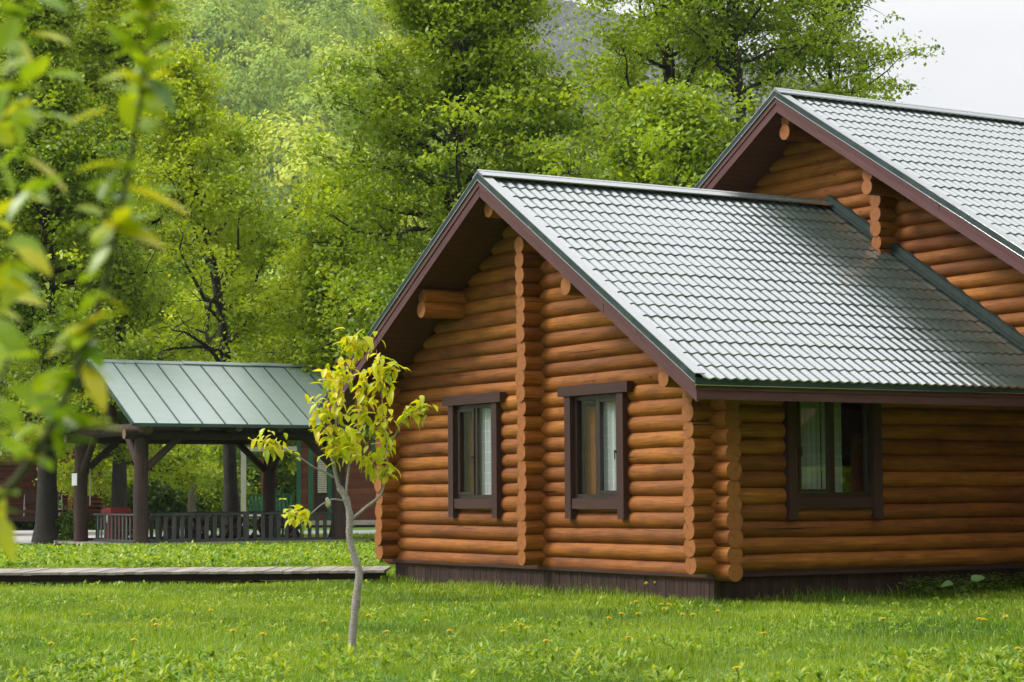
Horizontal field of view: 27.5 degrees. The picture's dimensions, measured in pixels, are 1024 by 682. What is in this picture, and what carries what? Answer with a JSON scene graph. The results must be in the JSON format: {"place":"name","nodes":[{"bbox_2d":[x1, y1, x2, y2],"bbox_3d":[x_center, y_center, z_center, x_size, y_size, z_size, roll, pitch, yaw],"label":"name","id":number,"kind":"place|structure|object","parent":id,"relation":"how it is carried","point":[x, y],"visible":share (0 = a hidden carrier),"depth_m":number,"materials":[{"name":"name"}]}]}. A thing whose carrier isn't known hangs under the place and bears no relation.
{"place":"outdoors","nodes":[
{"label":"outdoors","id":0,"kind":"place"},
{"bbox_2d":[23,491,35,515],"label":"garden chair","id":1,"kind":"object","parent":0,"point":[29,496],"visible":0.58,"depth_m":93.13,"materials":[{"name":"brown wood"}]},
{"bbox_2d":[57,491,65,509],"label":"garden chair","id":2,"kind":"object","parent":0,"point":[59,496],"visible":0.2,"depth_m":93.21,"materials":[{"name":"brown wood"}]},
{"bbox_2d":[15,530,162,543],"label":"paving","id":3,"kind":"structure","parent":0,"point":[23,536],"depth_m":78.15,"materials":[{"name":"concrete"}]},
{"bbox_2d":[0,0,142,455],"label":"broadleaf tree","id":4,"kind":"object","parent":3,"relation":"on","point":[7,375],"visible":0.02,"depth_m":80.99,"materials":[{"name":"green plant"}]},
{"bbox_2d":[1,531,374,565],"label":"rough grass","id":5,"kind":"structure","parent":0,"point":[364,536],"depth_m":63.09,"materials":[{"name":"green plant"}]},
{"bbox_2d":[153,530,375,534],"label":"path","id":6,"kind":"structure","parent":0,"point":[354,531],"depth_m":82.46,"materials":[{"name":"concrete"}]},
{"bbox_2d":[157,2,583,300],"bbox_3d":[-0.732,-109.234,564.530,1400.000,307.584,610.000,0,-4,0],"label":"hill","id":7,"kind":"structure","parent":0,"point":[283,102],"depth_m":544.89,"materials":[{"name":"green plant"}]},
{"bbox_2d":[18,0,623,400],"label":"hillside forest","id":8,"kind":"object","parent":7,"relation":"on","point":[248,32],"visible":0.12,"depth_m":539.45,"materials":[{"name":"green plant"}]},
{"bbox_2d":[0,524,1023,681],"bbox_3d":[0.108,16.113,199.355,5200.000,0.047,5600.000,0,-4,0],"label":"ground","id":9,"kind":"structure","parent":0,"point":[291,581],"depth_m":21.37,"materials":[{"name":"green plant"}]},
{"bbox_2d":[6,468,36,528],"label":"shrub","id":10,"kind":"object","parent":9,"relation":"on","point":[15,525],"visible":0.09,"depth_m":99.04,"materials":[{"name":"green plant"}]},
{"bbox_2d":[6,510,72,523],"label":"log rail","id":11,"kind":"object","parent":9,"relation":"on","point":[23,519],"visible":0.18,"depth_m":67.28,"materials":[{"name":"brown wood"}]},
{"bbox_2d":[0,431,101,524],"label":"cabin","id":12,"kind":"object","parent":9,"relation":"on","point":[8,470],"visible":0.21,"depth_m":95.82,"materials":[{"name":"red wood"}]},
{"bbox_2d":[58,497,65,515],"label":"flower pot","id":13,"kind":"object","parent":12,"relation":"on","point":[59,505],"visible":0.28,"depth_m":92.56,"materials":[{"name":"green ceramic"}]},
{"bbox_2d":[8,468,111,527],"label":"shrub","id":14,"kind":"object","parent":9,"relation":"on","point":[92,521],"visible":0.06,"depth_m":97.95,"materials":[{"name":"green plant"}]},
{"bbox_2d":[54,507,73,539],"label":"shrub","id":15,"kind":"object","parent":9,"relation":"on","point":[66,530],"visible":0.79,"depth_m":66.58,"materials":[{"name":"green plant"}]},
{"bbox_2d":[0,0,189,561],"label":"leafy sapling","id":16,"kind":"object","parent":9,"relation":"on","point":[151,93],"visible":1,"depth_m":2.78,"materials":[{"name":"green plant"}]},
{"bbox_2d":[4,109,218,466],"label":"broadleaf tree","id":17,"kind":"object","parent":9,"relation":"on","point":[198,349],"visible":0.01,"depth_m":116.39,"materials":[{"name":"green plant"}]},
{"bbox_2d":[0,0,231,542],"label":"broadleaf tree","id":18,"kind":"object","parent":9,"relation":"on","point":[49,149],"visible":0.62,"depth_m":66.81,"materials":[{"name":"green plant"}]},
{"bbox_2d":[3,0,246,507],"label":"broadleaf tree","id":19,"kind":"object","parent":9,"relation":"on","point":[109,12],"visible":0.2,"depth_m":84.18,"materials":[{"name":"green plant"}]},
{"bbox_2d":[91,444,165,518],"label":"shrub","id":20,"kind":"object","parent":9,"relation":"on","point":[107,476],"visible":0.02,"depth_m":101.39,"materials":[{"name":"green plant"}]},
{"bbox_2d":[101,447,218,526],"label":"shrub","id":21,"kind":"object","parent":9,"relation":"on","point":[160,499],"visible":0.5,"depth_m":98.64,"materials":[{"name":"green plant"}]},
{"bbox_2d":[0,540,384,567],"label":"ground cover","id":22,"kind":"object","parent":9,"relation":"on","point":[165,553],"visible":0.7,"depth_m":47.25,"materials":[{"name":"green plant"}]},
{"bbox_2d":[0,566,391,585],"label":"boardwalk","id":23,"kind":"structure","parent":9,"relation":"on","point":[132,575],"depth_m":34.43,"materials":[{"name":"grey wood"}]},
{"bbox_2d":[0,557,394,572],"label":"lawn weeds","id":24,"kind":"object","parent":9,"relation":"on","point":[194,564],"visible":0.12,"depth_m":41.32,"materials":[{"name":"green plant"}]},
{"bbox_2d":[155,444,251,489],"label":"shrub","id":25,"kind":"object","parent":9,"relation":"on","point":[187,458],"visible":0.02,"depth_m":105.41,"materials":[{"name":"green plant"}]},
{"bbox_2d":[96,39,313,534],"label":"broadleaf tree","id":26,"kind":"object","parent":9,"relation":"on","point":[189,135],"visible":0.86,"depth_m":72.68,"materials":[{"name":"green plant"}]},
{"bbox_2d":[113,188,297,511],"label":"broadleaf tree","id":27,"kind":"object","parent":9,"relation":"on","point":[210,323],"visible":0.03,"depth_m":96.57,"materials":[{"name":"green plant"}]},
{"bbox_2d":[54,359,369,545],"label":"pavilion","id":28,"kind":"structure","parent":9,"relation":"on","point":[170,404],"depth_m":63.75,"materials":[{"name":"metal"}]},
{"bbox_2d":[72,473,76,484],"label":"notice","id":29,"kind":"object","parent":28,"relation":"attached to","point":[74,478],"visible":1,"depth_m":65.76,"materials":[{"name":"paper"}]},
{"bbox_2d":[89,469,90,504],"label":"measuring stick","id":30,"kind":"object","parent":28,"relation":"on","point":[90,489],"visible":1,"depth_m":65.73,"materials":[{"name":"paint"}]},
{"bbox_2d":[101,508,131,539],"bbox_3d":[-12.268,5.695,64.736,0.680,1.060,0.840,2,-5,-31],"label":"red bin","id":31,"kind":"object","parent":28,"relation":"on","point":[118,510],"visible":0.32,"depth_m":64.47,"materials":[{"name":"plastic"}]},
{"bbox_2d":[113,517,185,542],"bbox_3d":[-11.049,5.768,63.596,1.700,0.769,1.680,2,-5,-31],"label":"picnic table","id":32,"kind":"object","parent":28,"relation":"on","point":[169,527],"visible":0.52,"depth_m":63.57,"materials":[{"name":"brown wood"}]},
{"bbox_2d":[179,516,242,538],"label":"picnic table","id":33,"kind":"object","parent":28,"relation":"on","point":[202,537],"visible":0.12,"depth_m":66.64,"materials":[{"name":"brown wood"}]},
{"bbox_2d":[184,517,252,538],"bbox_3d":[-9.034,5.836,64.707,1.700,0.769,1.680,2,-5,-31],"label":"picnic table","id":34,"kind":"object","parent":28,"relation":"on","point":[210,527],"visible":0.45,"depth_m":64.55,"materials":[{"name":"brown wood"}]},
{"bbox_2d":[249,516,307,537],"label":"picnic table","id":35,"kind":"object","parent":28,"relation":"on","point":[282,527],"visible":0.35,"depth_m":65.53,"materials":[{"name":"brown wood"}]},
{"bbox_2d":[169,449,260,525],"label":"shrub","id":36,"kind":"object","parent":9,"relation":"on","point":[213,498],"visible":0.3,"depth_m":100.23,"materials":[{"name":"green plant"}]},
{"bbox_2d":[170,277,321,489],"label":"broadleaf tree","id":37,"kind":"object","parent":9,"relation":"on","point":[217,448],"visible":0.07,"depth_m":110.10,"materials":[{"name":"green plant"}]},
{"bbox_2d":[204,445,296,523],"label":"shrub","id":38,"kind":"object","parent":9,"relation":"on","point":[257,478],"visible":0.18,"depth_m":107.61,"materials":[{"name":"green plant"}]},
{"bbox_2d":[260,444,296,520],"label":"shrub","id":39,"kind":"object","parent":9,"relation":"on","point":[289,477],"visible":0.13,"depth_m":110.69,"materials":[{"name":"green plant"}]},
{"bbox_2d":[210,162,387,536],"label":"broadleaf tree","id":40,"kind":"object","parent":9,"relation":"on","point":[301,276],"visible":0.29,"depth_m":68.94,"materials":[{"name":"green plant"}]},
{"bbox_2d":[241,430,376,526],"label":"cottage","id":41,"kind":"structure","parent":9,"relation":"on","point":[314,488],"depth_m":96.74,"materials":[{"name":"red wood"}]},
{"bbox_2d":[315,458,326,511],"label":"door","id":42,"kind":"structure","parent":41,"relation":"in","point":[320,477],"depth_m":96.74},
{"bbox_2d":[248,327,437,654],"bbox_3d":[-1.532,1.392,19.142,1.705,3.019,0.867,0,-4,0],"label":"young tree","id":43,"kind":"object","parent":9,"relation":"on","point":[347,448],"visible":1,"depth_m":19.15,"materials":[{"name":"green plant"}]},
{"bbox_2d":[325,497,330,510],"bbox_3d":[-1.675,1.487,19.056,0.053,0.129,0.063,0,-4,0],"label":"bird","id":44,"kind":"object","parent":43,"relation":"on","point":[328,504],"visible":1,"depth_m":19.04},
{"bbox_2d":[288,249,416,474],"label":"broadleaf tree","id":45,"kind":"object","parent":9,"relation":"on","point":[289,466],"depth_m":102.65,"materials":[{"name":"green plant"}]},
{"bbox_2d":[264,0,629,370],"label":"broadleaf tree","id":46,"kind":"object","parent":9,"relation":"on","point":[469,56],"visible":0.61,"depth_m":65.32,"materials":[{"name":"green plant"}]},
{"bbox_2d":[0,579,1017,610],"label":"lawn weeds","id":47,"kind":"object","parent":9,"relation":"on","point":[380,604],"visible":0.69,"depth_m":28.52,"materials":[{"name":"green plant"}]},
{"bbox_2d":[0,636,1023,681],"bbox_3d":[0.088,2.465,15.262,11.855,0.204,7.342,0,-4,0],"label":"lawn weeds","id":48,"kind":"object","parent":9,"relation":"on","point":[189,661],"visible":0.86,"depth_m":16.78,"materials":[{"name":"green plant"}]},
{"bbox_2d":[523,70,759,187],"bbox_3d":[5.012,-0.957,60.764,10.590,13.666,10.095,0,-4,0],"label":"broadleaf tree","id":49,"kind":"object","parent":9,"relation":"on","point":[676,135],"visible":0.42,"depth_m":59.45,"materials":[{"name":"green plant"}]},
{"bbox_2d":[520,0,820,186],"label":"broadleaf tree","id":50,"kind":"object","parent":9,"relation":"on","point":[628,47],"visible":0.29,"depth_m":73.69,"materials":[{"name":"green plant"}]},
{"bbox_2d":[319,87,1023,604],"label":"log house","id":51,"kind":"structure","parent":9,"relation":"on","point":[777,349],"depth_m":30.06,"materials":[{"name":"brown wood"}]},
{"bbox_2d":[442,392,507,517],"bbox_3d":[-0.503,1.780,32.341,0.322,1.900,1.760,2,-5,-31],"label":"window","id":52,"kind":"structure","parent":51,"relation":"in","point":[475,467],"depth_m":32.35,"materials":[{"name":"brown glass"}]},
{"bbox_2d":[557,381,635,518],"bbox_3d":[1.258,1.556,29.461,0.322,1.900,1.765,2,-5,-31],"label":"window","id":53,"kind":"structure","parent":51,"relation":"in","point":[596,448],"depth_m":29.46,"materials":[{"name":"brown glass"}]},
{"bbox_2d":[782,401,883,518],"bbox_3d":[4.262,1.452,28.322,1.910,1.900,0.454,2,-5,-31],"label":"window","id":54,"kind":"structure","parent":51,"relation":"in","point":[802,471],"depth_m":28.38,"materials":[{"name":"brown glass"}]},
{"bbox_2d":[565,0,892,177],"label":"broadleaf tree","id":55,"kind":"object","parent":9,"relation":"on","point":[734,72],"visible":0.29,"depth_m":72.20,"materials":[{"name":"green plant"}]},
{"bbox_2d":[750,0,944,99],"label":"broadleaf tree","id":56,"kind":"object","parent":9,"relation":"on","point":[872,54],"visible":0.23,"depth_m":76.24,"materials":[{"name":"green plant"}]},
{"bbox_2d":[821,75,901,102],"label":"broadleaf tree","id":57,"kind":"object","parent":9,"relation":"on","point":[888,99],"depth_m":80.39,"materials":[{"name":"green plant"}]},
{"bbox_2d":[899,572,1023,599],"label":"ground ivy","id":58,"kind":"object","parent":9,"relation":"on","point":[963,584],"visible":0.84,"depth_m":28.91,"materials":[{"name":"green plant"}]},
{"bbox_2d":[941,575,984,595],"bbox_3d":[6.135,3.365,28.359,0.618,0.375,0.195,0,-4,0],"label":"burdock plant","id":59,"kind":"object","parent":9,"relation":"on","point":[974,578],"visible":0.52,"depth_m":28.39,"materials":[{"name":"green plant"}]},
{"bbox_2d":[566,0,1023,117],"label":"sky","id":60,"kind":"structure","parent":0,"point":[981,66],"materials":[{"name":"white"}]},
{"bbox_3d":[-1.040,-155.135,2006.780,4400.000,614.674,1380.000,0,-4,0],"label":"mountain","id":61,"kind":"structure","parent":0,"visible":0},
{"bbox_2d":[509,0,822,135],"bbox_3d":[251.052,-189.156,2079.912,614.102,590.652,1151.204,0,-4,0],"label":"mountain forest","id":62,"kind":"object","parent":61,"relation":"on","point":[563,22],"visible":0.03,"depth_m":2484.06,"materials":[{"name":"green plant"}]}
]}

